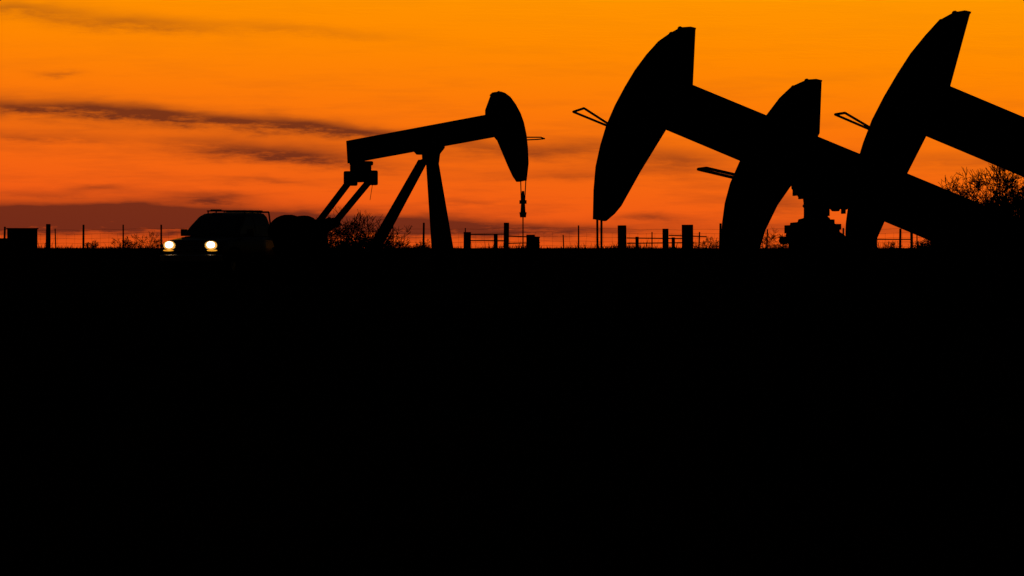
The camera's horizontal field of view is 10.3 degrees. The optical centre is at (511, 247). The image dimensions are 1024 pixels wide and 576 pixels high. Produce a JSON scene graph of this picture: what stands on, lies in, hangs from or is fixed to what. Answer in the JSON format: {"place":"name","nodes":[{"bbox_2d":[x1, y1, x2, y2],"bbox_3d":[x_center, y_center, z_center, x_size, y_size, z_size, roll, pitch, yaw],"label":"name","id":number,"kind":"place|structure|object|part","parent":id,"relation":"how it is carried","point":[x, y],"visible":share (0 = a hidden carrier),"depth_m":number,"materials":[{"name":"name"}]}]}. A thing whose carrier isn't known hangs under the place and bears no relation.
{"place":"outdoors","nodes":[
{"label":"outdoors","id":0,"kind":"place"},
{"bbox_2d":[0,238,1023,575],"bbox_3d":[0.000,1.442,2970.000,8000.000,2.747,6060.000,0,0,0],"label":"ground","id":1,"kind":"structure","parent":0,"point":[656,388],"depth_m":90.28,"materials":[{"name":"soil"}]},
{"bbox_2d":[0,228,38,250],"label":"metal equipment box","id":2,"kind":"object","parent":1,"relation":"on","point":[24,238],"visible":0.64,"depth_m":284.47,"materials":[{"name":"metal"}]},
{"bbox_2d":[84,241,99,251],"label":"bare shrub","id":3,"kind":"object","parent":1,"relation":"on","point":[93,246],"visible":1,"depth_m":261.90,"materials":[{"name":"black plant"}]},
{"bbox_2d":[112,236,137,252],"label":"bare shrub","id":4,"kind":"object","parent":1,"relation":"on","point":[124,246],"visible":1,"depth_m":257.90,"materials":[{"name":"black plant"}]},
{"bbox_2d":[121,230,162,251],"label":"bare shrub","id":5,"kind":"object","parent":1,"relation":"on","point":[150,245],"visible":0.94,"depth_m":262.00,"materials":[{"name":"black plant"}]},
{"bbox_2d":[161,209,293,277],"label":"pickup truck","id":6,"kind":"object","parent":1,"relation":"on","point":[230,242],"visible":0.8,"depth_m":163.99,"materials":[{"name":"paint"}]},
{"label":"windows","id":7,"kind":"part","parent":6,"relation":"part of","materials":[{"name":"black glass"}]},
{"bbox_2d":[269,217,360,274],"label":"bare shrub","id":8,"kind":"object","parent":1,"relation":"on","point":[330,238],"visible":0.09,"depth_m":175.93,"materials":[{"name":"black plant"}]},
{"bbox_2d":[297,215,388,274],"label":"bare shrub","id":9,"kind":"object","parent":1,"relation":"on","point":[356,251],"visible":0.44,"depth_m":176.11,"materials":[{"name":"black plant"}]},
{"bbox_2d":[328,207,413,273],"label":"bare shrub","id":10,"kind":"object","parent":1,"relation":"on","point":[404,253],"visible":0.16,"depth_m":181.74,"materials":[{"name":"black plant"}]},
{"bbox_2d":[332,213,418,274],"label":"bare shrub","id":11,"kind":"object","parent":1,"relation":"on","point":[387,249],"visible":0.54,"depth_m":177.97,"materials":[{"name":"black plant"}]},
{"bbox_2d":[228,91,544,280],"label":"pumpjack","id":12,"kind":"object","parent":1,"relation":"on","point":[300,243],"visible":0.88,"depth_m":153.58,"materials":[{"name":"paint"}]},
{"bbox_2d":[412,238,431,252],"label":"bare shrub","id":13,"kind":"object","parent":1,"relation":"on","point":[425,248],"visible":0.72,"depth_m":258.03,"materials":[{"name":"black plant"}]},
{"bbox_2d":[4,223,921,250],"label":"wire fence","id":14,"kind":"object","parent":1,"relation":"on","point":[48,233],"visible":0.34,"depth_m":299.99,"materials":[{"name":"black metal"}]},
{"bbox_2d":[463,223,539,259],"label":"pipe gate","id":15,"kind":"structure","parent":1,"relation":"on","point":[532,242],"depth_m":224.89,"materials":[{"name":"black metal"}]},
{"bbox_2d":[618,225,706,258],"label":"wooden fence","id":16,"kind":"object","parent":1,"relation":"on","point":[687,241],"visible":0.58,"depth_m":224.89,"materials":[{"name":"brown wood"}]},
{"bbox_2d":[693,237,720,253],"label":"bare shrub","id":17,"kind":"object","parent":1,"relation":"on","point":[703,244],"visible":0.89,"depth_m":257.85,"materials":[{"name":"black plant"}]},
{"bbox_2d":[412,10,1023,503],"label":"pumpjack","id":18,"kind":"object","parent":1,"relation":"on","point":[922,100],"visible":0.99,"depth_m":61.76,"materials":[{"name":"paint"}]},
{"bbox_2d":[761,228,788,254],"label":"bare shrub","id":19,"kind":"object","parent":1,"relation":"on","point":[773,236],"visible":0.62,"depth_m":239.51,"materials":[{"name":"black plant"}]},
{"bbox_2d":[567,26,1023,477],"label":"pumpjack","id":20,"kind":"object","parent":1,"relation":"on","point":[661,94],"visible":0.98,"depth_m":69.78,"materials":[{"name":"paint"}]},
{"bbox_2d":[697,79,1023,450],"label":"pumpjack","id":21,"kind":"object","parent":1,"relation":"on","point":[754,196],"visible":0.6,"depth_m":77.71,"materials":[{"name":"paint"}]},
{"bbox_2d":[872,240,902,255],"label":"bare shrub","id":22,"kind":"object","parent":1,"relation":"on","point":[889,249],"visible":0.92,"depth_m":239.72,"materials":[{"name":"black plant"}]},
{"bbox_2d":[873,233,912,256],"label":"pipe fence","id":23,"kind":"object","parent":1,"relation":"on","point":[875,247],"visible":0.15,"depth_m":229.92,"materials":[{"name":"black metal"}]},
{"bbox_2d":[930,164,1023,243],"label":"mesquite tree","id":24,"kind":"object","parent":1,"relation":"on","point":[1001,204],"visible":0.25,"depth_m":200.29,"materials":[{"name":"black plant"}]},
{"bbox_2d":[951,173,1023,214],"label":"mesquite tree","id":25,"kind":"object","parent":1,"relation":"on","point":[1022,190],"visible":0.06,"depth_m":204.75,"materials":[{"name":"black plant"}]},
{"bbox_2d":[0,0,1023,247],"label":"sky","id":26,"kind":"structure","parent":0,"point":[136,115],"materials":[{"name":"orange"}]}
]}

